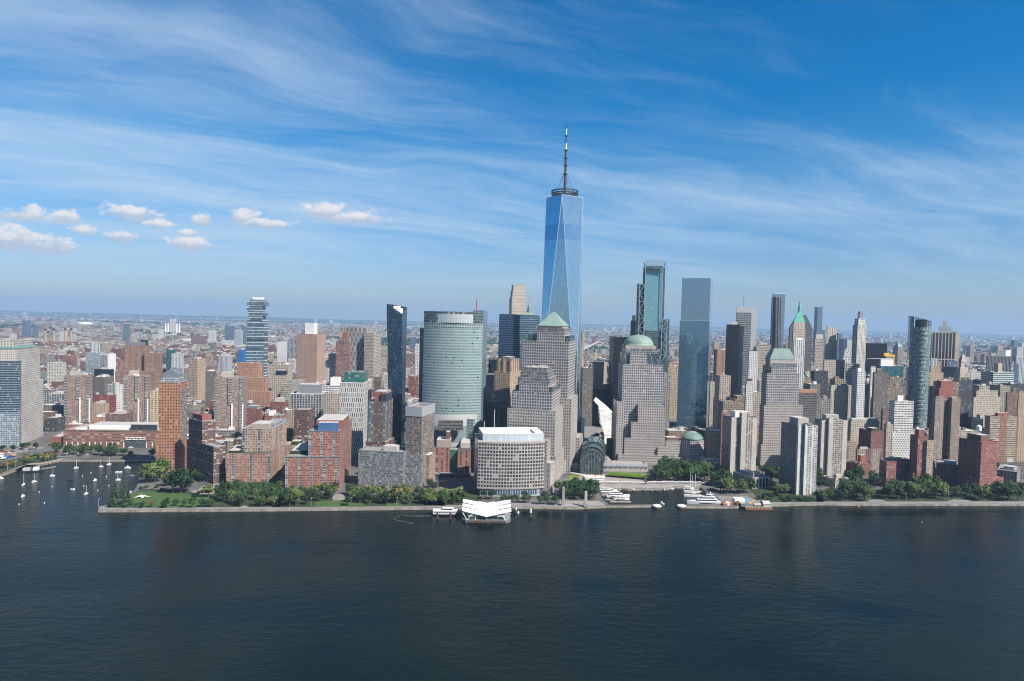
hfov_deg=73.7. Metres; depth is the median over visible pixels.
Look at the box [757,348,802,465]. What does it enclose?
office tower
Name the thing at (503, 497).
tree
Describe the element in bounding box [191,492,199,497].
tree
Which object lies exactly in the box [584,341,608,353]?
suspension bridge
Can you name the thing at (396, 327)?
glass tower
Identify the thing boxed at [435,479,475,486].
hotel road
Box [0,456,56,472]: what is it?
pier meadow
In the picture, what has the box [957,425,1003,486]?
apartment tower
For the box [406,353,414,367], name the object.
city block
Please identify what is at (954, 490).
tree
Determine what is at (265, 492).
tree
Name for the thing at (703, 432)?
city block
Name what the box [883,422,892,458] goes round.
apartment building
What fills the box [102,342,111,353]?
city block
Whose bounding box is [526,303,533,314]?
stone tower
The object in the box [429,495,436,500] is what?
tree
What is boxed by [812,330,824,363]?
distant tower
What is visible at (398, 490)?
tree
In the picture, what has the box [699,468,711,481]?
tree
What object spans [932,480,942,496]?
tree
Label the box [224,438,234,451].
city block
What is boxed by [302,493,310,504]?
tree
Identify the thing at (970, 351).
distant tower
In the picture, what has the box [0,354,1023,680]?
water
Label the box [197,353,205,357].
city block
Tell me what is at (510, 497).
tree
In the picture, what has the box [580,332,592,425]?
office tower
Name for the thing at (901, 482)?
tree
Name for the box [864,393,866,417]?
city block
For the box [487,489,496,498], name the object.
tree
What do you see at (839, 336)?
distant tower
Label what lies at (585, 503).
pylon
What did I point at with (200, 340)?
distant tower
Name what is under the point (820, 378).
office tower
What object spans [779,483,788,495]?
tree
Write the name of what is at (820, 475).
tree
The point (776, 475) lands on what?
tree
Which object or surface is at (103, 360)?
city block
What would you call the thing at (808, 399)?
office building
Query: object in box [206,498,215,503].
tree
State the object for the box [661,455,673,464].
tree
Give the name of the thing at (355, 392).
office building
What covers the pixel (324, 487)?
tree
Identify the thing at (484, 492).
tree
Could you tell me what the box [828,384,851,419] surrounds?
stone building
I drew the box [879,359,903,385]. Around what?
office building
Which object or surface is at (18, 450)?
avenue road
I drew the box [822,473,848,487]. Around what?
apartment building
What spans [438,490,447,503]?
tree
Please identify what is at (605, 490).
yacht
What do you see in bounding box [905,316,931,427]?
glass tower
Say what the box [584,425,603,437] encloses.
memorial ground
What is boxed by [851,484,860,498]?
tree
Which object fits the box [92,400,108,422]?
loft building
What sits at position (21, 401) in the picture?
office tower
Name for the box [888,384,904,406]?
city block
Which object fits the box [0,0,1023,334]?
sky
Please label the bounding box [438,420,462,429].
screen window
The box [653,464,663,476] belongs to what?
tree
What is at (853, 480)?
tree
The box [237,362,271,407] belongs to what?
office tower
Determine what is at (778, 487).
tree
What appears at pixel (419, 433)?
apartment tower
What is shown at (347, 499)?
tree
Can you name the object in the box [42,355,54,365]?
city block
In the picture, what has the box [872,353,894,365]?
tower crane
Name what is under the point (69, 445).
tree
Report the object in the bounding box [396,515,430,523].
wake foam
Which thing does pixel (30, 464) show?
boardwalk path
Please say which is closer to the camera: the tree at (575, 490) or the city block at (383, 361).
the tree at (575, 490)
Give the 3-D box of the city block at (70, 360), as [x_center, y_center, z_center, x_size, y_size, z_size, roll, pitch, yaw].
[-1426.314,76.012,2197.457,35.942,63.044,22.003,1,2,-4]
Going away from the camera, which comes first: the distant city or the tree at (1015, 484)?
the tree at (1015, 484)
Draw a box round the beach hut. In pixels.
[57,456,70,458]
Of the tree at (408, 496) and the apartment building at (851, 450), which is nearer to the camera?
the tree at (408, 496)
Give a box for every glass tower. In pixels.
[246,297,268,376]
[387,304,406,444]
[419,299,487,467]
[498,314,539,370]
[636,260,669,371]
[677,278,712,427]
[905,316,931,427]
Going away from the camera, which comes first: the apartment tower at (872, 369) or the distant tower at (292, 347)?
the apartment tower at (872, 369)
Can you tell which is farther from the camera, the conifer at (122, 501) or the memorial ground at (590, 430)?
the memorial ground at (590, 430)
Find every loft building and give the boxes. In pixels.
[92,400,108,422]
[93,392,100,402]
[93,413,106,422]
[103,393,115,412]
[105,410,133,421]
[246,405,262,425]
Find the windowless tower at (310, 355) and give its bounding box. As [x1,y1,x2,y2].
[297,323,328,382]
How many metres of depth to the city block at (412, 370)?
2132.85 m
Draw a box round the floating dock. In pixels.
[610,499,630,502]
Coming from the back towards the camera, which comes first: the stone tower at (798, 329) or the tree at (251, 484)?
the stone tower at (798, 329)
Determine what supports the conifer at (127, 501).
on the park ground at (248, 502)
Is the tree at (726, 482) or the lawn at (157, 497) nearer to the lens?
the lawn at (157, 497)
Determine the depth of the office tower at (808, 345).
1604.99 m
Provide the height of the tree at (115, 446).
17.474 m
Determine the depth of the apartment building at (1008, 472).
922.10 m
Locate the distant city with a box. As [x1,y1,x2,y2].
[0,312,1023,453]
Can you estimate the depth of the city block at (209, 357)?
2309.66 m
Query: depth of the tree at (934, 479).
886.59 m
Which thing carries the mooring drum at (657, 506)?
in the water
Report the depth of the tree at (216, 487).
765.36 m
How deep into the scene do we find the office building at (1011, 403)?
1125.06 m
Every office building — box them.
[44,391,63,403]
[86,351,99,373]
[91,341,99,351]
[94,367,113,376]
[107,382,122,410]
[108,352,115,381]
[218,354,232,371]
[238,348,245,362]
[268,361,292,390]
[272,370,305,407]
[291,383,325,425]
[322,377,340,393]
[326,389,339,413]
[340,369,371,456]
[473,410,554,496]
[485,399,502,426]
[486,372,494,400]
[488,358,496,372]
[592,388,607,424]
[606,438,612,457]
[798,389,816,424]
[845,363,859,384]
[847,418,879,448]
[865,343,886,374]
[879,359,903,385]
[888,395,913,458]
[929,358,937,371]
[943,361,957,377]
[970,369,980,384]
[971,390,1000,429]
[980,363,1013,383]
[1005,388,1017,415]
[1017,391,1023,461]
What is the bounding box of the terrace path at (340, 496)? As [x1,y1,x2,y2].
[332,493,344,499]
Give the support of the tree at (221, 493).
on the park ground at (248, 502)
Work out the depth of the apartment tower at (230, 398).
1170.69 m
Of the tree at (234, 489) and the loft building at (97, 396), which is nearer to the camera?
the tree at (234, 489)
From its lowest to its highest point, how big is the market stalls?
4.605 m
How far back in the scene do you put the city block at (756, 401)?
1185.24 m
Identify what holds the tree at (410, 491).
on the park meadow at (372, 502)
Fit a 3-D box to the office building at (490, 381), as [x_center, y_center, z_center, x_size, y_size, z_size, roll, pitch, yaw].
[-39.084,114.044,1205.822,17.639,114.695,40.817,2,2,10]
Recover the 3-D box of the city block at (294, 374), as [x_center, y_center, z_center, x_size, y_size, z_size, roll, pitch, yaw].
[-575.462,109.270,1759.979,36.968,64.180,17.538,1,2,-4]
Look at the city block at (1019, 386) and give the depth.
1241.77 m
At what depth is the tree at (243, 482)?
801.26 m
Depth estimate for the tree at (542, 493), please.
798.68 m
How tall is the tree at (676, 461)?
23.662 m
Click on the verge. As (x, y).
(759, 491)
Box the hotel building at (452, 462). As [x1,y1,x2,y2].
[435,431,471,477]
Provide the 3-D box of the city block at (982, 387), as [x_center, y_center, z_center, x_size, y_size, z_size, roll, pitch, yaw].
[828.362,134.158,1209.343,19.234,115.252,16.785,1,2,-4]
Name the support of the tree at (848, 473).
on the ground at (145, 455)
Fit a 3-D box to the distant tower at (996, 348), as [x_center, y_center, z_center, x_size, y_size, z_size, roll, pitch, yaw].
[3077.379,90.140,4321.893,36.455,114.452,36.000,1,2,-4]
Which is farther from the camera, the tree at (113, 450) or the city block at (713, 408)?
the city block at (713, 408)
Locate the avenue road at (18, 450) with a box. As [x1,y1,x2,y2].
[4,446,43,454]
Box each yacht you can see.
[600,486,610,493]
[606,489,629,497]
[614,495,628,499]
[684,474,699,492]
[684,475,701,496]
[687,492,720,503]
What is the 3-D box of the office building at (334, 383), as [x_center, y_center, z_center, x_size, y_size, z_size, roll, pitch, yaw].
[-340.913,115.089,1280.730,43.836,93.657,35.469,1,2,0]
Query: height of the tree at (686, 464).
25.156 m
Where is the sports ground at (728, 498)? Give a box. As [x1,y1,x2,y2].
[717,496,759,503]
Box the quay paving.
[560,501,603,505]
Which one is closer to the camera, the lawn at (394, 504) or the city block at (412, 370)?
the lawn at (394, 504)
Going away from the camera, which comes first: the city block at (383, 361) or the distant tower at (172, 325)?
the city block at (383, 361)
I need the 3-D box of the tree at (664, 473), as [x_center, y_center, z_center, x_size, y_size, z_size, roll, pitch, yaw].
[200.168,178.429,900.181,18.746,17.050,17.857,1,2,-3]
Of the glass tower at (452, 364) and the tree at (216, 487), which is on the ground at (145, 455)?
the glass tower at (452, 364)
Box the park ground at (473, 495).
[424,490,481,504]
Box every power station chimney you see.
[44,329,46,341]
[52,329,54,341]
[64,328,66,343]
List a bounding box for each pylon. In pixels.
[561,487,564,505]
[583,491,587,506]
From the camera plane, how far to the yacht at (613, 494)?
825.62 m
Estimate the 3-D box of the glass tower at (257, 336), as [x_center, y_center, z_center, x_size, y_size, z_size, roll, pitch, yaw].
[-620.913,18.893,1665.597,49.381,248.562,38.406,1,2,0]
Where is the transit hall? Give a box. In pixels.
[594,397,612,443]
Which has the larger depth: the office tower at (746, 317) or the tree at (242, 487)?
the office tower at (746, 317)
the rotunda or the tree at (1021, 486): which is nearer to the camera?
the tree at (1021, 486)
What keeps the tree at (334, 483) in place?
on the ground at (145, 455)
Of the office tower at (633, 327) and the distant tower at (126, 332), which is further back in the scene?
the distant tower at (126, 332)
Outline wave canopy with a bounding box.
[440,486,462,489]
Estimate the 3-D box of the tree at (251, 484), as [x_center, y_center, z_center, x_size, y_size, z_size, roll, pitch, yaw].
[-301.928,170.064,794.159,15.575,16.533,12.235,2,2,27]
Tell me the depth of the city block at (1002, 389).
1239.12 m
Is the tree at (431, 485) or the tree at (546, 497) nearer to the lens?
the tree at (546, 497)
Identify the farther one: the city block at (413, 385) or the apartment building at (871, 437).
the city block at (413, 385)
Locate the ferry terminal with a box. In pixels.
[462,499,510,522]
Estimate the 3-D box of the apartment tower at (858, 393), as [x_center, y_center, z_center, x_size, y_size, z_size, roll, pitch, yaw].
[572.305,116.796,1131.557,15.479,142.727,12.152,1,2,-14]
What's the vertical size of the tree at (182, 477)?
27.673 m
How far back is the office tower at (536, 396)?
888.09 m
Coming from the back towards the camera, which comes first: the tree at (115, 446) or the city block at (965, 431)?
the city block at (965, 431)
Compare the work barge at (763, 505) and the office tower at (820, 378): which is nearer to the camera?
the work barge at (763, 505)
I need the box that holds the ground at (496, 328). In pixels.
[0,312,1023,366]
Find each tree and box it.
[0,461,7,468]
[51,443,60,452]
[63,446,71,452]
[64,443,74,448]
[72,445,81,453]
[78,448,85,456]
[85,445,93,453]
[94,443,103,455]
[102,447,109,455]
[109,448,118,455]
[110,444,118,454]
[119,448,127,455]
[136,466,155,482]
[146,463,165,481]
[154,456,168,474]
[157,460,171,473]
[162,472,181,492]
[162,497,170,507]
[170,469,194,492]
[180,476,194,492]
[188,499,195,504]
[190,469,197,477]
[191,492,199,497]
[198,472,206,481]
[198,498,205,506]
[201,484,214,496]
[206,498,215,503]
[214,484,223,498]
[217,488,228,501]
[220,480,227,487]
[223,481,235,490]
[227,491,237,503]
[228,487,240,492]
[233,479,241,487]
[233,491,244,505]
[237,485,250,491]
[238,479,246,486]
[238,489,248,503]
[241,487,251,500]
[246,480,257,493]
[251,488,259,496]
[253,483,261,494]
[253,494,265,505]
[256,480,267,489]
[258,488,270,503]
[262,483,271,488]
[266,495,278,505]
[272,489,282,504]
[275,480,283,487]
[278,487,289,504]
[283,493,295,505]
[289,487,302,505]
[298,485,308,496]
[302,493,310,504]
[305,488,314,495]
[310,486,318,496]
[312,489,324,498]
[319,483,331,495]
[325,488,333,498]
[329,486,337,495]
[331,481,339,486]
[344,482,357,490]
[344,496,351,505]
[347,490,355,502]
[351,487,360,493]
[354,492,363,502]
[361,485,370,500]
[365,491,373,503]
[373,485,385,499]
[374,493,381,502]
[381,489,391,503]
[389,487,402,502]
[390,489,401,498]
[401,484,411,491]
[405,493,413,503]
[406,488,413,495]
[415,486,425,494]
[416,492,425,503]
[422,492,431,503]
[427,483,436,489]
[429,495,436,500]
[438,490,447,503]
[440,494,451,505]
[451,493,459,503]
[457,489,467,502]
[480,490,486,496]
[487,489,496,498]
[499,493,507,499]
[506,495,513,499]
[513,494,519,502]
[521,494,529,502]
[536,496,543,501]
[540,490,547,495]
[543,495,550,503]
[550,495,559,501]
[553,479,565,495]
[559,486,571,495]
[563,480,575,496]
[571,486,583,499]
[572,481,579,491]
[577,481,588,496]
[584,479,594,496]
[586,485,599,499]
[649,468,660,480]
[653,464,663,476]
[657,459,666,465]
[657,470,670,477]
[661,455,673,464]
[663,466,674,479]
[671,458,680,464]
[674,467,683,480]
[683,462,696,478]
[684,466,699,480]
[699,460,713,468]
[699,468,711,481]
[710,473,719,485]
[714,479,724,490]
[717,469,728,478]
[719,477,734,493]
[734,479,746,493]
[746,477,757,492]
[758,465,765,473]
[766,470,773,483]
[773,483,782,495]
[774,471,779,482]
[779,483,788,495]
[812,491,819,498]
[816,467,823,473]
[816,472,823,479]
[816,477,825,489]
[819,492,826,500]
[825,490,833,499]
[836,488,848,500]
[837,478,849,482]
[839,482,854,499]
[843,470,853,477]
[845,478,859,483]
[849,475,860,482]
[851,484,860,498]
[854,466,864,475]
[856,484,873,500]
[857,481,869,497]
[868,470,882,481]
[868,475,880,487]
[881,483,894,499]
[888,478,905,495]
[892,485,903,498]
[904,480,918,499]
[906,475,918,492]
[916,484,930,497]
[916,485,924,498]
[918,472,931,481]
[918,478,930,484]
[927,482,940,497]
[931,475,941,482]
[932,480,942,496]
[938,487,948,499]
[949,486,960,496]
[961,484,972,496]
[966,483,977,495]
[973,485,988,500]
[988,485,1003,498]
[991,479,1003,497]
[1001,482,1016,500]
[1005,480,1018,487]
[1011,486,1023,500]
[1016,480,1023,490]
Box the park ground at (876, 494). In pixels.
[816,490,1023,501]
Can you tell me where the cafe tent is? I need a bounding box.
[584,474,604,479]
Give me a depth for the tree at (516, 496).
779.15 m
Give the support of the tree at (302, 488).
on the park meadow at (372, 502)
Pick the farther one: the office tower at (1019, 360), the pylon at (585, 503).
the office tower at (1019, 360)
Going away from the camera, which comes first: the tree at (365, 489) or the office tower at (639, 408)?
the tree at (365, 489)
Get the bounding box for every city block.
[40,349,52,353]
[40,370,46,381]
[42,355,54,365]
[43,387,55,396]
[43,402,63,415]
[43,411,56,428]
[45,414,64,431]
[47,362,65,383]
[51,380,63,386]
[61,354,76,366]
[66,421,91,428]
[74,350,78,358]
[80,361,85,369]
[100,355,106,368]
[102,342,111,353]
[111,348,123,357]
[189,409,208,417]
[194,402,203,410]
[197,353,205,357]
[206,355,212,363]
[206,365,216,370]
[209,359,215,365]
[209,399,213,411]
[210,342,216,349]
[214,355,218,362]
[216,426,236,434]
[220,426,239,431]
[222,432,241,438]
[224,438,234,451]
[234,436,241,444]
[268,344,274,351]
[288,358,295,369]
[292,370,296,379]
[373,375,381,395]
[381,358,385,366]
[382,348,387,355]
[384,373,387,388]
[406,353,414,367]
[408,375,417,396]
[410,367,414,374]
[598,358,608,362]
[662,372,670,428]
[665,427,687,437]
[684,426,701,434]
[698,428,705,451]
[705,426,719,456]
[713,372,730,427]
[713,398,734,424]
[717,399,743,427]
[733,393,743,401]
[753,390,760,425]
[756,425,758,456]
[757,378,761,389]
[803,381,819,417]
[819,395,830,417]
[829,376,845,384]
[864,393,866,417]
[865,382,868,417]
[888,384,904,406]
[889,376,901,384]
[933,379,958,395]
[952,379,972,428]
[959,427,977,437]
[971,384,989,421]
[990,384,1009,411]
[1001,382,1023,391]
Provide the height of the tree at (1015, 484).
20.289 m
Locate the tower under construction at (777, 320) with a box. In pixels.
[770,293,784,347]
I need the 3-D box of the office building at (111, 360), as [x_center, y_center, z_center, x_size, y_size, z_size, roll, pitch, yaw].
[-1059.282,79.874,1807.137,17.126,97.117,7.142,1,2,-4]
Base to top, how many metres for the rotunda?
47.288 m
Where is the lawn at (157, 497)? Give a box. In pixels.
[130,491,209,507]
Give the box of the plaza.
[579,474,704,488]
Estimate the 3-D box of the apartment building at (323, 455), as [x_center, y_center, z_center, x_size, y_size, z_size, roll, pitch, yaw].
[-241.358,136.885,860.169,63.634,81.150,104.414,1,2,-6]
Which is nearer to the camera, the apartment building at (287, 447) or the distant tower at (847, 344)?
the apartment building at (287, 447)
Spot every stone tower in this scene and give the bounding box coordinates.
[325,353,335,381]
[494,356,520,426]
[509,284,525,314]
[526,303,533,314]
[708,381,714,426]
[744,378,753,415]
[748,350,757,389]
[792,302,804,353]
[823,360,844,383]
[824,327,836,359]
[842,349,851,378]
[851,311,866,370]
[871,368,888,429]
[927,361,943,424]
[953,354,970,379]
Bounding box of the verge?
[750,488,822,501]
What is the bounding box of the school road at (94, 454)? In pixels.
[36,452,135,455]
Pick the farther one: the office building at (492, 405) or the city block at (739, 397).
the city block at (739, 397)
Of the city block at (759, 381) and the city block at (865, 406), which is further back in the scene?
the city block at (759, 381)
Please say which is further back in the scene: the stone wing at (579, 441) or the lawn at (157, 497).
the stone wing at (579, 441)
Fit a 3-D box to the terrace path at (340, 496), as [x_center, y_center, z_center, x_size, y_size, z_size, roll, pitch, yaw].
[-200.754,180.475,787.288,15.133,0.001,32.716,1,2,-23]
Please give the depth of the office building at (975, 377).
1343.40 m
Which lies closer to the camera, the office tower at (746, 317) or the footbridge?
the footbridge
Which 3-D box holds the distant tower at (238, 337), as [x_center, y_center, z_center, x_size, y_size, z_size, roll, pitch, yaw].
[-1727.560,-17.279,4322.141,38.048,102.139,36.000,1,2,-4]
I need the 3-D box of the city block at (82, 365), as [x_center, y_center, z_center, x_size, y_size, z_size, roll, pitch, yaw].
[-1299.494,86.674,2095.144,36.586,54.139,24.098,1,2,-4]
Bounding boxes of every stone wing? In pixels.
[563,459,579,472]
[575,433,582,463]
[604,456,647,471]
[657,436,683,461]
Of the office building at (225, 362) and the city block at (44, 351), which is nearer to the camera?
the office building at (225, 362)
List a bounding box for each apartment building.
[93,374,113,399]
[150,388,158,421]
[187,406,225,484]
[205,369,216,407]
[226,418,286,485]
[264,410,286,419]
[270,397,287,411]
[281,439,307,475]
[282,408,294,440]
[285,414,351,491]
[292,407,314,440]
[358,444,426,488]
[733,469,768,488]
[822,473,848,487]
[846,441,856,464]
[846,454,871,476]
[856,447,883,472]
[858,427,883,448]
[879,456,909,485]
[881,407,888,429]
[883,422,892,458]
[932,460,957,477]
[936,459,957,484]
[984,412,1018,461]
[997,458,1023,478]
[997,464,1019,482]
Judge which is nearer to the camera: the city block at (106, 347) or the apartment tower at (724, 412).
the apartment tower at (724, 412)
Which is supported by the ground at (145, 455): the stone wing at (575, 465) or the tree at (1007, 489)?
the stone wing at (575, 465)
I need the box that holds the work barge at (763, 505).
[732,497,772,509]
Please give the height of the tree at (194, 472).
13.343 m
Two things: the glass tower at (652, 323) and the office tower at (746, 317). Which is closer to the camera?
the glass tower at (652, 323)
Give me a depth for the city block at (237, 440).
1030.91 m
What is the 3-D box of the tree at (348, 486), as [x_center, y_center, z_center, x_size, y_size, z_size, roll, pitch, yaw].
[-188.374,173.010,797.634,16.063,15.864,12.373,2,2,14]
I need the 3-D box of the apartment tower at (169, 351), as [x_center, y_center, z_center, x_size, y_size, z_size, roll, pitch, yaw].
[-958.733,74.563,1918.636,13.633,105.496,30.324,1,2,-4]
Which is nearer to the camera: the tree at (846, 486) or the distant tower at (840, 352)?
the tree at (846, 486)
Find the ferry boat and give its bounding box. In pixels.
[433,507,457,515]
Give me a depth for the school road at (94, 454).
988.58 m
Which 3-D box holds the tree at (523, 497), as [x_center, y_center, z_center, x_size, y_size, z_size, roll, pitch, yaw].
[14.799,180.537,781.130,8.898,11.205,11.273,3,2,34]
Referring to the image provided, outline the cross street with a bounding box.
[704,452,720,469]
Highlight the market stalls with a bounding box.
[722,500,741,505]
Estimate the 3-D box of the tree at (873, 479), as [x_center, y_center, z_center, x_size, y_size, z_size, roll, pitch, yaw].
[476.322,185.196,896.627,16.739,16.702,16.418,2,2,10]
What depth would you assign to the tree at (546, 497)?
775.75 m
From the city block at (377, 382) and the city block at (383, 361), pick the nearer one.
the city block at (377, 382)
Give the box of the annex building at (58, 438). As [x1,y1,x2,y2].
[51,432,62,445]
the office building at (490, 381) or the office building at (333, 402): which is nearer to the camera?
the office building at (333, 402)
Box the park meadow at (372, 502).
[273,495,451,506]
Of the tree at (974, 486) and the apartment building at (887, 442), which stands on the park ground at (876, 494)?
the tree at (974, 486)
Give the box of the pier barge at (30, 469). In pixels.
[20,464,55,472]
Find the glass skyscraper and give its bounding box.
[541,122,582,408]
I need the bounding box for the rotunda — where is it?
[680,431,703,462]
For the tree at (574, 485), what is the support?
on the ground at (145, 455)
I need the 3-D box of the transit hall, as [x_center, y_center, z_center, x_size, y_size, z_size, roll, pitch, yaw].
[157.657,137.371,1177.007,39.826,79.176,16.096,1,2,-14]
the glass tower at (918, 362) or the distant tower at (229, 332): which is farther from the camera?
the distant tower at (229, 332)
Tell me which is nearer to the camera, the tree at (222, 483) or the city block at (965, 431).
the tree at (222, 483)
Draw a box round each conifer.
[108,481,120,505]
[109,489,114,505]
[120,490,126,505]
[123,484,130,504]
[126,490,133,505]
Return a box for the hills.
[0,310,1023,339]
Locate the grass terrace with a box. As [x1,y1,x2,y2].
[567,474,578,481]
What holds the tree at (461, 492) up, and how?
on the park ground at (473, 495)
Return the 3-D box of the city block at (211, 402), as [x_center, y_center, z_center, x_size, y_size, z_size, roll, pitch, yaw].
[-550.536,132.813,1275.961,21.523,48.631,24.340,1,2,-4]
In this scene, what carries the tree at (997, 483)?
on the park ground at (876, 494)
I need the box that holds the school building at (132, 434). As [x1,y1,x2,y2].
[63,422,157,447]
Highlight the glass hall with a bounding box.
[580,436,604,474]
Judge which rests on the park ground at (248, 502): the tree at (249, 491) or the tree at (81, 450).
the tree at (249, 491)
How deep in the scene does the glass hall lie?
936.89 m
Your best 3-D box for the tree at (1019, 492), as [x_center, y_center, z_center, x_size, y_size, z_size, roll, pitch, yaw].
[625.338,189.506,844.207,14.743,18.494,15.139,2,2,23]
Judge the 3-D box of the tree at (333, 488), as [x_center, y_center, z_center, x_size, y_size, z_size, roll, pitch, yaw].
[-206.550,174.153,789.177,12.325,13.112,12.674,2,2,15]
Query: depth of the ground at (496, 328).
13445.34 m
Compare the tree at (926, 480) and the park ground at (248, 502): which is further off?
the tree at (926, 480)
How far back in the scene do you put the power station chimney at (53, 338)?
3499.24 m
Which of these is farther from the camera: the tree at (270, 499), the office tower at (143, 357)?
the office tower at (143, 357)
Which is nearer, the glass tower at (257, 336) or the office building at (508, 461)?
the office building at (508, 461)
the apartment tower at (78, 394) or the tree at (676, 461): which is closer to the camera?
the tree at (676, 461)
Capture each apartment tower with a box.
[64,370,92,427]
[123,370,150,421]
[156,369,187,471]
[166,348,175,370]
[171,352,183,375]
[189,357,205,399]
[190,349,196,358]
[214,372,246,433]
[335,332,350,380]
[366,389,394,445]
[405,402,435,484]
[713,349,725,380]
[719,410,728,464]
[721,410,756,472]
[779,416,817,494]
[815,414,847,475]
[850,368,865,417]
[868,367,875,417]
[909,429,933,481]
[928,380,960,459]
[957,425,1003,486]
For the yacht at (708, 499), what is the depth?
803.24 m
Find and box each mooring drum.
[652,504,661,508]
[677,504,685,508]
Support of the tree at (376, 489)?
on the park meadow at (372, 502)
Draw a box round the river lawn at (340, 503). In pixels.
[314,500,363,506]
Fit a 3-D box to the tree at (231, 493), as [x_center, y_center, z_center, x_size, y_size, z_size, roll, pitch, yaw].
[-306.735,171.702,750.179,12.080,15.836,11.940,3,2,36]
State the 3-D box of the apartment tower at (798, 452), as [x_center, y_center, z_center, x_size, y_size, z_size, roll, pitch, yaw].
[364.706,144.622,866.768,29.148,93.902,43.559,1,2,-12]
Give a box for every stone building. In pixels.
[668,362,677,418]
[756,343,770,377]
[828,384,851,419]
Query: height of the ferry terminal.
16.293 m
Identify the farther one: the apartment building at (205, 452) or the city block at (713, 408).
the city block at (713, 408)
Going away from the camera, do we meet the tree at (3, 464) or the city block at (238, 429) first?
the tree at (3, 464)
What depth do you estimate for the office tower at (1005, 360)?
1623.96 m
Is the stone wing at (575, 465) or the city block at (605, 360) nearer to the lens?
the stone wing at (575, 465)
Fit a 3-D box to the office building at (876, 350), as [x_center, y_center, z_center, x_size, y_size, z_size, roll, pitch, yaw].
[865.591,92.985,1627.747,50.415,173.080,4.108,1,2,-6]
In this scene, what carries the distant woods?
on the ground at (496, 328)
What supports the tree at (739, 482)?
on the ground at (145, 455)
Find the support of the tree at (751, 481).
on the ground at (145, 455)
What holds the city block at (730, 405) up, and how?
on the ground at (145, 455)
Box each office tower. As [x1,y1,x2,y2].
[0,339,42,445]
[115,339,162,390]
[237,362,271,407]
[340,326,376,370]
[364,332,380,389]
[507,365,563,481]
[522,312,577,472]
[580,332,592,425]
[593,362,607,388]
[608,336,627,411]
[612,335,665,464]
[630,315,635,335]
[725,322,743,397]
[736,302,756,385]
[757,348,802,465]
[788,315,812,369]
[793,338,804,388]
[811,371,827,396]
[814,334,823,369]
[931,321,958,371]
[985,350,1011,371]
[1013,363,1018,382]
[1014,356,1023,383]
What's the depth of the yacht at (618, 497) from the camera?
813.96 m
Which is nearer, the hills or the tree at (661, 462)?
the tree at (661, 462)
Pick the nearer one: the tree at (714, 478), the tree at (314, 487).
the tree at (314, 487)
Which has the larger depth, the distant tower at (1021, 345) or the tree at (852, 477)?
the distant tower at (1021, 345)
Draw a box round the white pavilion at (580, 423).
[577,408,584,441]
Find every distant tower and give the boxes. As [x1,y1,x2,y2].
[22,320,30,337]
[33,324,38,336]
[123,323,129,341]
[170,319,175,331]
[191,335,206,344]
[208,330,215,341]
[222,340,233,345]
[225,325,234,344]
[235,330,242,344]
[241,326,246,343]
[277,342,287,362]
[288,338,296,370]
[410,337,415,349]
[415,343,419,382]
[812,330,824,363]
[814,307,822,329]
[836,333,841,359]
[838,338,846,359]
[843,340,851,352]
[893,342,902,365]
[966,346,974,361]
[993,346,1003,352]
[1010,340,1019,346]
[1018,343,1023,355]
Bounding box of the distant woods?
[0,312,1022,357]
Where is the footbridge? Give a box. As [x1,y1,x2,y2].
[700,456,719,467]
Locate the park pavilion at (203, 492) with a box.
[199,486,214,493]
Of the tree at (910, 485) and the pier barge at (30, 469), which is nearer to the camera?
the tree at (910, 485)
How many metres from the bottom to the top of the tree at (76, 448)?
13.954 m
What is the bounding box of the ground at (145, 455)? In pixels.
[0,417,1023,512]
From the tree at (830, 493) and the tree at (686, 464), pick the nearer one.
the tree at (830, 493)
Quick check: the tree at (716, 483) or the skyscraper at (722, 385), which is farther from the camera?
the skyscraper at (722, 385)
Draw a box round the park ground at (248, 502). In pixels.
[106,489,279,507]
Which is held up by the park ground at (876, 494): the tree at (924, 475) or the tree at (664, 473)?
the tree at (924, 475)
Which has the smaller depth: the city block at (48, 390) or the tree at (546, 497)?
the tree at (546, 497)
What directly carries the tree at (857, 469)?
on the ground at (145, 455)
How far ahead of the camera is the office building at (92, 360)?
1952.82 m
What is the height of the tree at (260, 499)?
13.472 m
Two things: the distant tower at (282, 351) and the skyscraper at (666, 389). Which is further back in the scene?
the distant tower at (282, 351)
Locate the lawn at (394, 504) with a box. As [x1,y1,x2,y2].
[386,503,404,505]
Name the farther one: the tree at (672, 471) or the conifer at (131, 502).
the tree at (672, 471)
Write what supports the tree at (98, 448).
on the ground at (145, 455)
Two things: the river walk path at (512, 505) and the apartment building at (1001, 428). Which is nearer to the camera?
the river walk path at (512, 505)
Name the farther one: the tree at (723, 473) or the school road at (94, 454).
the school road at (94, 454)
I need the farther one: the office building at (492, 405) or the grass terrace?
the office building at (492, 405)
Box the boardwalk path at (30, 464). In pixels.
[2,459,61,474]
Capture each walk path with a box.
[99,502,604,509]
[758,500,1023,503]
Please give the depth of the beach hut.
955.23 m
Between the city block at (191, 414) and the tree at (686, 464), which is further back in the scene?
the city block at (191, 414)
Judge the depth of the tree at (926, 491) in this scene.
845.25 m

